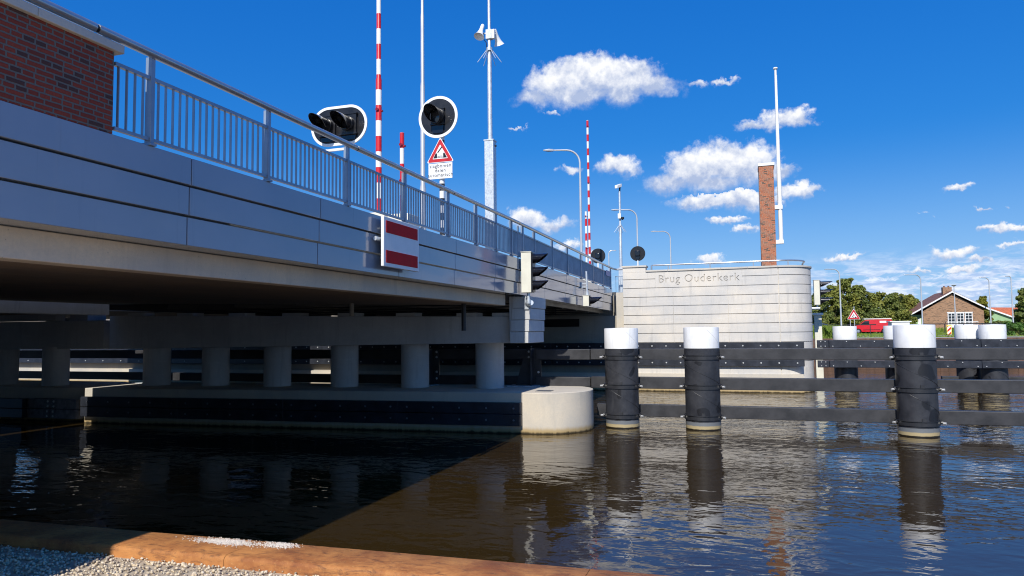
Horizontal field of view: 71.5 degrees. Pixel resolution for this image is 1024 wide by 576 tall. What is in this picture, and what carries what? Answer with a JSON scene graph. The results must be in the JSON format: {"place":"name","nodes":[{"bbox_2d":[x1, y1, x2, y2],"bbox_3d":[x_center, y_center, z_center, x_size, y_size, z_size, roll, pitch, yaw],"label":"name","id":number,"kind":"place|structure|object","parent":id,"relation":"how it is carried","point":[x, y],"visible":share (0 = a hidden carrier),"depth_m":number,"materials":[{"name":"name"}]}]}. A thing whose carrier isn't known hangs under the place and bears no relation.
{"place":"outdoors","nodes":[
{"label":"outdoors","id":0,"kind":"place"},
{"bbox_2d":[0,545,318,575],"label":"quay ground","id":1,"kind":"structure","parent":0,"point":[72,565],"depth_m":7.98,"materials":[{"name":"grey gravel"}]},
{"bbox_2d":[0,519,667,575],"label":"quay cap","id":2,"kind":"object","parent":1,"relation":"on","point":[308,560],"visible":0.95,"depth_m":7.99,"materials":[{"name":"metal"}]},
{"bbox_2d":[176,536,302,548],"bbox_3d":[-3.274,3.014,8.429,1.750,0.024,0.330,-2,-4,18],"label":"sand spill","id":3,"kind":"object","parent":2,"relation":"on","point":[227,541],"visible":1,"depth_m":8.40,"materials":[{"name":"white sand"}]},
{"bbox_2d":[429,349,438,385],"bbox_3d":[-3.445,3.048,27.433,1.130,1.388,0.750,-2,-4,18],"label":"fender bracket","id":4,"kind":"object","parent":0,"point":[433,367],"visible":0.62,"depth_m":27.54,"materials":[{"name":"metal"}]},
{"bbox_2d":[0,368,1023,575],"bbox_3d":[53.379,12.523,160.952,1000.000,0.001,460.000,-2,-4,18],"label":"water","id":5,"kind":"structure","parent":0,"point":[671,496],"depth_m":15.33,"materials":[{"name":"brown liquid"}]},
{"bbox_2d":[0,315,134,421],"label":"bridge pier","id":6,"kind":"structure","parent":5,"relation":"in","point":[54,393],"depth_m":29.51,"materials":[{"name":"concrete"}]},
{"bbox_2d":[0,300,227,321],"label":"second bridge span","id":7,"kind":"object","parent":6,"relation":"on","point":[16,311],"visible":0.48,"depth_m":27.92,"materials":[{"name":"concrete"}]},
{"bbox_2d":[80,296,593,433],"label":"bridge pier","id":8,"kind":"structure","parent":5,"relation":"in","point":[489,402],"depth_m":25.90,"materials":[{"name":"concrete"}]},
{"bbox_2d":[0,100,519,330],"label":"bridge span","id":9,"kind":"object","parent":8,"relation":"on","point":[88,215],"visible":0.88,"depth_m":10.48,"materials":[{"name":"grey paint"}]},
{"bbox_2d":[0,0,124,133],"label":"brick parapet","id":10,"kind":"structure","parent":9,"relation":"on","point":[51,64],"depth_m":7.81,"materials":[{"name":"brick"}]},
{"bbox_2d":[24,0,519,256],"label":"bridge railing","id":11,"kind":"object","parent":9,"relation":"on","point":[442,213],"visible":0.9,"depth_m":11.66,"materials":[{"name":"silver metal"}]},
{"bbox_2d":[308,105,367,151],"bbox_3d":[-3.701,-2.562,14.656,1.340,2.560,0.809,-2,-4,18],"label":"bridge signal","id":12,"kind":"object","parent":9,"relation":"on","point":[349,123],"visible":0.83,"depth_m":14.80,"materials":[{"name":"white paint"}]},
{"bbox_2d":[372,0,388,216],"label":"barrier boom","id":13,"kind":"object","parent":9,"relation":"on","point":[378,109],"visible":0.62,"depth_m":22.10,"materials":[{"name":"red metal"}]},
{"bbox_2d":[373,216,418,271],"bbox_3d":[-2.467,-0.915,15.199,0.227,1.030,1.770,-2,-4,18],"label":"navigation sign","id":14,"kind":"object","parent":9,"relation":"attached to","point":[398,240],"visible":1,"depth_m":15.07,"materials":[{"name":"metal"}]},
{"bbox_2d":[388,132,418,226],"bbox_3d":[-3.359,-2.826,22.053,0.700,3.970,0.800,-2,-4,18],"label":"barrier boom","id":15,"kind":"object","parent":9,"relation":"on","point":[401,145],"visible":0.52,"depth_m":21.97,"materials":[{"name":"red metal"}]},
{"bbox_2d":[420,0,425,229],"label":"street lamp","id":16,"kind":"object","parent":9,"relation":"on","point":[422,133],"visible":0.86,"depth_m":22.86,"materials":[{"name":"metal"}]},
{"bbox_2d":[419,96,457,235],"bbox_3d":[-1.955,-3.131,19.133,0.947,4.195,0.921,0,-4,-18],"label":"bridge signal","id":17,"kind":"object","parent":9,"relation":"on","point":[438,116],"visible":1,"depth_m":19.25,"materials":[{"name":"white paint"}]},
{"bbox_2d":[428,138,452,179],"bbox_3d":[-1.938,-3.502,19.233,0.755,1.108,0.027,-2,-4,18],"label":"warning sign","id":18,"kind":"object","parent":17,"relation":"attached to","point":[438,156],"visible":1,"depth_m":19.23,"materials":[{"name":"white metal"}]},
{"bbox_2d":[474,0,503,249],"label":"loudspeaker mast","id":19,"kind":"object","parent":9,"relation":"on","point":[490,145],"visible":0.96,"depth_m":22.58,"materials":[{"name":"metal"}]},
{"bbox_2d":[19,371,517,384],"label":"guide beam","id":20,"kind":"structure","parent":8,"relation":"attached to","point":[362,378],"depth_m":30.74,"materials":[{"name":"black wood"}]},
{"bbox_2d":[19,349,525,358],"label":"guide beam","id":21,"kind":"structure","parent":8,"relation":"attached to","point":[369,354],"depth_m":30.27,"materials":[{"name":"black wood"}]},
{"bbox_2d":[109,259,612,315],"bbox_3d":[-5.470,0.544,35.304,18.210,1.517,18.340,-2,-4,18],"label":"bascule leaf","id":22,"kind":"object","parent":8,"relation":"on","point":[560,290],"visible":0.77,"depth_m":31.63,"materials":[{"name":"grey paint"}]},
{"bbox_2d":[543,149,582,279],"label":"street lamp","id":23,"kind":"object","parent":22,"relation":"on","point":[580,200],"visible":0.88,"depth_m":40.89,"materials":[{"name":"metal"}]},
{"bbox_2d":[517,222,612,288],"bbox_3d":[2.886,-1.071,31.764,0.185,1.382,17.081,-2,-4,18],"label":"bridge railing","id":24,"kind":"object","parent":22,"relation":"on","point":[560,260],"visible":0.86,"depth_m":29.20,"materials":[{"name":"grey metal"}]},
{"bbox_2d":[580,271,601,305],"bbox_3d":[3.584,0.024,32.305,1.008,1.601,0.340,-2,-4,18],"label":"ship signal","id":25,"kind":"object","parent":22,"relation":"attached to","point":[588,300],"visible":0.99,"depth_m":32.21,"materials":[{"name":"beige paint"}]},
{"bbox_2d":[507,348,540,386],"bbox_3d":[0.459,2.949,26.501,1.130,1.388,0.750,-2,-4,18],"label":"fender bracket","id":26,"kind":"object","parent":8,"relation":"attached to","point":[530,371],"visible":1,"depth_m":26.55,"materials":[{"name":"metal"}]},
{"bbox_2d":[536,349,590,359],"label":"guide beam","id":27,"kind":"structure","parent":26,"relation":"attached to","point":[563,354],"depth_m":26.29,"materials":[{"name":"black wood"}]},
{"bbox_2d":[521,251,547,308],"bbox_3d":[0.778,-0.251,23.726,0.958,1.900,0.644,-2,-4,18],"label":"ship signal","id":28,"kind":"object","parent":8,"relation":"attached to","point":[530,271],"visible":1,"depth_m":23.52,"materials":[{"name":"beige paint"}]},
{"bbox_2d":[536,376,590,386],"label":"guide beam","id":29,"kind":"structure","parent":8,"relation":"attached to","point":[561,381],"depth_m":26.24,"materials":[{"name":"black wood"}]},
{"bbox_2d":[599,328,643,428],"bbox_3d":[3.907,4.136,25.022,1.280,5.470,1.348,2,-4,-32],"label":"mooring pile","id":30,"kind":"object","parent":5,"relation":"in","point":[622,385],"visible":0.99,"depth_m":24.62,"materials":[{"name":"black metal"}]},
{"bbox_2d":[597,403,896,422],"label":"guide beam","id":31,"kind":"structure","parent":30,"relation":"attached to","point":[800,413],"depth_m":23.77,"materials":[{"name":"black wood"}]},
{"bbox_2d":[679,327,725,430],"bbox_3d":[6.501,4.065,24.326,1.348,5.470,1.280,1,-4,-21],"label":"mooring pile","id":32,"kind":"object","parent":5,"relation":"in","point":[701,356],"visible":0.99,"depth_m":23.91,"materials":[{"name":"metal"}]},
{"bbox_2d":[591,348,893,359],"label":"guide beam","id":33,"kind":"structure","parent":32,"relation":"attached to","point":[794,354],"depth_m":23.91,"materials":[{"name":"black wood"}]},
{"bbox_2d":[591,376,895,391],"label":"guide beam","id":34,"kind":"structure","parent":32,"relation":"attached to","point":[820,384],"depth_m":23.84,"materials":[{"name":"black wood"}]},
{"bbox_2d":[812,313,823,377],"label":"gate pillar","id":35,"kind":"structure","parent":5,"relation":"in","point":[818,335],"depth_m":42.79,"materials":[{"name":"beige paint"}]},
{"bbox_2d":[832,326,858,378],"bbox_3d":[17.926,4.769,38.079,1.280,5.470,1.348,2,-4,-32],"label":"mooring pile","id":36,"kind":"object","parent":5,"relation":"in","point":[844,332],"visible":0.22,"depth_m":37.71,"materials":[{"name":"metal"}]},
{"bbox_2d":[829,360,981,367],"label":"fender beam","id":37,"kind":"structure","parent":36,"relation":"attached to","point":[885,364],"depth_m":36.73,"materials":[{"name":"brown wood"}]},
{"bbox_2d":[883,325,894,378],"bbox_3d":[20.221,4.698,37.323,1.348,5.470,1.280,1,-4,-21],"label":"mooring pile","id":38,"kind":"object","parent":5,"relation":"in","point":[888,335],"visible":0.08,"depth_m":37.19,"materials":[{"name":"metal"}]},
{"bbox_2d":[889,324,946,437],"bbox_3d":[12.749,3.875,22.311,1.280,5.470,1.348,2,-4,-32],"label":"mooring pile","id":39,"kind":"object","parent":5,"relation":"in","point":[916,387],"visible":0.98,"depth_m":21.93,"materials":[{"name":"metal"}]},
{"bbox_2d":[936,347,1023,359],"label":"guide beam","id":40,"kind":"structure","parent":39,"relation":"attached to","point":[987,353],"depth_m":22.09,"materials":[{"name":"black wood"}]},
{"bbox_2d":[938,379,1023,393],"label":"guide beam","id":41,"kind":"structure","parent":39,"relation":"attached to","point":[982,386],"depth_m":22.04,"materials":[{"name":"black wood"}]},
{"bbox_2d":[939,410,1023,425],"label":"guide beam","id":42,"kind":"structure","parent":39,"relation":"attached to","point":[992,418],"depth_m":21.99,"materials":[{"name":"black wood"}]},
{"bbox_2d":[813,337,1023,368],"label":"bank sheet piling","id":43,"kind":"object","parent":5,"relation":"in","point":[936,338],"visible":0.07,"depth_m":59.09,"materials":[{"name":"brown metal"}]},
{"bbox_2d":[954,325,980,378],"bbox_3d":[23.776,4.639,36.994,1.348,5.470,1.280,1,-4,-21],"label":"mooring pile","id":44,"kind":"object","parent":5,"relation":"in","point":[965,331],"visible":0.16,"depth_m":36.63,"materials":[{"name":"metal"}]},
{"bbox_2d":[941,376,1023,379],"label":"guide beam","id":45,"kind":"structure","parent":44,"relation":"attached to","point":[957,377],"depth_m":37.01,"materials":[{"name":"black wood"}]},
{"bbox_2d":[978,324,1008,393],"bbox_3d":[24.225,4.559,35.742,1.348,5.470,1.280,1,-4,-21],"label":"mooring pile","id":46,"kind":"object","parent":5,"relation":"in","point":[992,331],"visible":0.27,"depth_m":35.38,"materials":[{"name":"metal"}]},
{"bbox_2d":[829,339,980,347],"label":"fender beam","id":47,"kind":"structure","parent":46,"relation":"attached to","point":[948,343],"depth_m":36.72,"materials":[{"name":"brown wood"}]},
{"bbox_2d":[981,339,1023,346],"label":"fender beam","id":48,"kind":"structure","parent":46,"relation":"attached to","point":[1002,342],"depth_m":35.09,"materials":[{"name":"black wood"}]},
{"bbox_2d":[982,361,1023,368],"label":"fender beam","id":49,"kind":"structure","parent":46,"relation":"attached to","point":[1004,364],"depth_m":35.02,"materials":[{"name":"black wood"}]},
{"bbox_2d":[28,0,1023,307],"label":"sky","id":50,"kind":"structure","parent":0,"point":[901,122],"materials":[{"name":"blue"}]},
{"bbox_2d":[828,336,1023,338],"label":"footpath","id":51,"kind":"structure","parent":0,"point":[936,337],"depth_m":59.45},
{"bbox_2d":[848,309,859,325],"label":"roadworks sign","id":52,"kind":"object","parent":51,"relation":"on","point":[853,315],"visible":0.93,"depth_m":61.87,"materials":[{"name":"white metal"}]},
{"bbox_2d":[857,335,1023,337],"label":"roadside grass","id":53,"kind":"structure","parent":0,"point":[936,336],"depth_m":62.63,"materials":[{"name":"green plant"}]},
{"bbox_2d":[987,307,1017,322],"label":"house","id":54,"kind":"structure","parent":0,"point":[1002,313],"depth_m":140.12,"materials":[{"name":"orange tile"}]},
{"bbox_3d":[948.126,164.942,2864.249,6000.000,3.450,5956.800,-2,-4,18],"label":"far ground","id":55,"kind":"structure","parent":0,"visible":0},
{"bbox_2d":[19,265,813,392],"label":"abutment wall","id":56,"kind":"structure","parent":55,"relation":"on","point":[757,307],"depth_m":39.25,"materials":[{"name":"concrete"}]},
{"bbox_2d":[613,268,622,292],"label":"end railing","id":57,"kind":"object","parent":56,"relation":"on","point":[618,281],"visible":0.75,"depth_m":40.78,"materials":[{"name":"silver metal"}]},
{"bbox_2d":[615,184,624,291],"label":"camera mast","id":58,"kind":"object","parent":56,"relation":"on","point":[619,186],"visible":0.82,"depth_m":41.99,"materials":[{"name":"metal"}]},
{"bbox_2d":[651,259,804,269],"bbox_3d":[12.123,-1.262,38.910,8.620,0.333,2.368,-1,-3,-1],"label":"wall handrail","id":59,"kind":"object","parent":56,"relation":"on","point":[787,260],"depth_m":38.72,"materials":[{"name":"silver metal"}]},
{"bbox_2d":[758,162,776,265],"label":"brick pillar","id":60,"kind":"structure","parent":56,"relation":"on","point":[767,209],"depth_m":39.82,"materials":[{"name":"brown brick"}]},
{"bbox_2d":[773,67,783,243],"bbox_3d":[14.923,-7.489,40.106,0.418,10.070,0.280,-2,-4,18],"label":"flagpole","id":61,"kind":"object","parent":60,"relation":"attached to","point":[779,207],"visible":0.96,"depth_m":39.95,"materials":[{"name":"white metal"}]},
{"bbox_2d":[812,280,833,309],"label":"ship signal","id":62,"kind":"object","parent":56,"relation":"attached to","point":[818,292],"visible":0.99,"depth_m":41.36,"materials":[{"name":"beige paint"}]},
{"bbox_2d":[817,340,828,347],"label":"fender beam","id":63,"kind":"structure","parent":56,"relation":"attached to","point":[822,343],"depth_m":37.64,"materials":[{"name":"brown wood"}]},
{"bbox_2d":[817,360,829,367],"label":"fender beam","id":64,"kind":"structure","parent":56,"relation":"attached to","point":[823,363],"depth_m":37.57,"materials":[{"name":"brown wood"}]},
{"bbox_2d":[811,293,834,324],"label":"leafy tree","id":65,"kind":"object","parent":55,"relation":"on","point":[822,306],"visible":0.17,"depth_m":114.21,"materials":[{"name":"green plant"}]},
{"bbox_2d":[812,324,844,338],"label":"tall grass","id":66,"kind":"structure","parent":55,"relation":"on","point":[827,331],"depth_m":60.83,"materials":[{"name":"green plant"}]},
{"bbox_2d":[822,311,839,324],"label":"leafy tree","id":67,"kind":"object","parent":55,"relation":"on","point":[827,316],"visible":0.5,"depth_m":108.98,"materials":[{"name":"green plant"}]},
{"bbox_2d":[824,269,841,324],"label":"street lamp","id":68,"kind":"object","parent":55,"relation":"on","point":[839,295],"visible":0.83,"depth_m":87.94,"materials":[{"name":"metal"}]},
{"bbox_2d":[821,284,846,324],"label":"leafy tree","id":69,"kind":"object","parent":55,"relation":"on","point":[834,305],"visible":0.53,"depth_m":115.05,"materials":[{"name":"green plant"}]},
{"bbox_2d":[836,277,861,316],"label":"leafy tree","id":70,"kind":"object","parent":55,"relation":"on","point":[846,284],"visible":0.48,"depth_m":116.47,"materials":[{"name":"green plant"}]},
{"bbox_2d":[823,324,875,333],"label":"guard rail","id":71,"kind":"object","parent":55,"relation":"on","point":[859,324],"visible":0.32,"depth_m":87.76,"materials":[{"name":"metal"}]},
{"bbox_2d":[842,310,865,332],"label":"leafy tree","id":72,"kind":"object","parent":55,"relation":"on","point":[847,313],"visible":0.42,"depth_m":108.75,"materials":[{"name":"green plant"}]},
{"bbox_2d":[847,285,876,318],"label":"leafy tree","id":73,"kind":"object","parent":55,"relation":"on","point":[860,292],"visible":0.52,"depth_m":116.36,"materials":[{"name":"green plant"}]},
{"bbox_2d":[862,307,893,332],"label":"leafy tree","id":74,"kind":"object","parent":55,"relation":"on","point":[875,313],"visible":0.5,"depth_m":109.58,"materials":[{"name":"green plant"}]},
{"bbox_2d":[865,291,894,317],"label":"leafy tree","id":75,"kind":"object","parent":55,"relation":"on","point":[876,299],"visible":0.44,"depth_m":116.94,"materials":[{"name":"green plant"}]},
{"bbox_2d":[883,292,904,312],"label":"leafy tree","id":76,"kind":"object","parent":55,"relation":"on","point":[895,300],"visible":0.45,"depth_m":117.33,"materials":[{"name":"green plant"}]},
{"bbox_2d":[886,321,911,325],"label":"box trailer","id":77,"kind":"object","parent":55,"relation":"on","point":[890,323],"visible":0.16,"depth_m":84.37,"materials":[{"name":"white paint"}]},
{"bbox_2d":[889,308,917,323],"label":"leafy tree","id":78,"kind":"object","parent":55,"relation":"on","point":[902,315],"visible":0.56,"depth_m":110.86,"materials":[{"name":"green plant"}]},
{"bbox_2d":[857,332,953,335],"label":"roadside grass","id":79,"kind":"structure","parent":55,"relation":"on","point":[881,334],"depth_m":78.59,"materials":[{"name":"green plant"}]},
{"bbox_2d":[898,294,916,314],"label":"leafy tree","id":80,"kind":"object","parent":55,"relation":"on","point":[909,302],"visible":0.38,"depth_m":118.94,"materials":[{"name":"green plant"}]},
{"bbox_2d":[935,327,953,332],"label":"garden plants","id":81,"kind":"object","parent":55,"relation":"on","point":[939,329],"visible":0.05,"depth_m":106.58,"materials":[{"name":"green plant"}]},
{"bbox_2d":[946,325,951,334],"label":"traffic marker","id":82,"kind":"object","parent":55,"relation":"on","point":[949,329],"visible":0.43,"depth_m":74.03,"materials":[{"name":"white plastic"}]},
{"bbox_2d":[909,286,989,328],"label":"brick house","id":83,"kind":"structure","parent":55,"relation":"on","point":[938,307],"depth_m":110.93,"materials":[{"name":"brown brick"}]},
{"bbox_2d":[947,313,954,324],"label":"window","id":84,"kind":"structure","parent":83,"relation":"in","point":[951,316],"depth_m":110.64,"materials":[{"name":"white paint"}]},
{"bbox_2d":[956,313,964,324],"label":"window","id":85,"kind":"structure","parent":83,"relation":"in","point":[960,316],"depth_m":110.23,"materials":[{"name":"white glass"}]},
{"bbox_2d":[965,313,972,324],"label":"window","id":86,"kind":"structure","parent":83,"relation":"in","point":[968,316],"depth_m":109.91,"materials":[{"name":"white paint"}]},
{"bbox_2d":[951,285,955,324],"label":"street lamp","id":87,"kind":"object","parent":55,"relation":"on","point":[954,303],"visible":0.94,"depth_m":89.97,"materials":[{"name":"metal"}]},
{"bbox_2d":[927,322,1021,331],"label":"guard rail","id":88,"kind":"object","parent":55,"relation":"on","point":[966,323],"visible":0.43,"depth_m":86.09,"materials":[{"name":"metal"}]},
{"bbox_2d":[976,296,993,324],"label":"leafy tree","id":89,"kind":"object","parent":55,"relation":"on","point":[982,300],"visible":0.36,"depth_m":124.35,"materials":[{"name":"green plant"}]},
{"bbox_2d":[979,277,991,322],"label":"street lamp","id":90,"kind":"object","parent":55,"relation":"on","point":[989,298],"visible":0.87,"depth_m":106.90,"materials":[{"name":"metal"}]},
{"bbox_2d":[1005,276,1013,321],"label":"street lamp","id":91,"kind":"object","parent":55,"relation":"on","point":[1011,299],"visible":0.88,"depth_m":103.85,"materials":[{"name":"metal"}]},
{"bbox_2d":[1002,321,1023,334],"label":"clipped hedge","id":92,"kind":"object","parent":55,"relation":"on","point":[1013,328],"visible":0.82,"depth_m":69.44,"materials":[{"name":"green plant"}]},
{"bbox_2d":[1011,288,1023,323],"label":"leafy tree","id":93,"kind":"object","parent":55,"relation":"on","point":[1019,313],"visible":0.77,"depth_m":104.40,"materials":[{"name":"green plant"}]},
{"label":"approach road","id":94,"kind":"structure","parent":0,"visible":0},
{"bbox_2d":[583,211,591,282],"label":"barrier boom","id":95,"kind":"object","parent":94,"relation":"on","point":[586,245],"visible":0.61,"depth_m":46.87,"materials":[{"name":"red metal"}]},
{"bbox_2d":[586,120,596,283],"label":"barrier boom","id":96,"kind":"object","parent":94,"relation":"on","point":[588,188],"visible":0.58,"depth_m":48.89,"materials":[{"name":"red metal"}]},
{"bbox_2d":[591,248,604,284],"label":"bridge signal","id":97,"kind":"object","parent":94,"relation":"on","point":[598,254],"visible":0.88,"depth_m":52.91,"materials":[{"name":"black plastic"}]},
{"bbox_2d":[612,209,637,245],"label":"street lamp","id":98,"kind":"object","parent":94,"relation":"on","point":[636,221],"visible":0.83,"depth_m":60.93,"materials":[{"name":"metal"}]},
{"bbox_2d":[630,246,644,265],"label":"bridge signal","id":99,"kind":"object","parent":94,"relation":"on","point":[637,253],"visible":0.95,"depth_m":52.89,"materials":[{"name":"black plastic"}]},
{"bbox_2d":[651,231,671,268],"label":"street lamp","id":100,"kind":"object","parent":94,"relation":"on","point":[670,246],"visible":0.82,"depth_m":74.89,"materials":[{"name":"metal"}]},
{"label":"road","id":101,"kind":"structure","parent":0,"visible":0},
{"bbox_2d":[856,318,891,333],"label":"parked van","id":102,"kind":"object","parent":101,"relation":"on","point":[880,323],"visible":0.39,"depth_m":99.62,"materials":[{"name":"red paint"}]},
{"bbox_2d":[905,274,922,323],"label":"street lamp","id":103,"kind":"object","parent":101,"relation":"on","point":[921,295],"visible":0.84,"depth_m":98.95,"materials":[{"name":"metal"}]}
]}

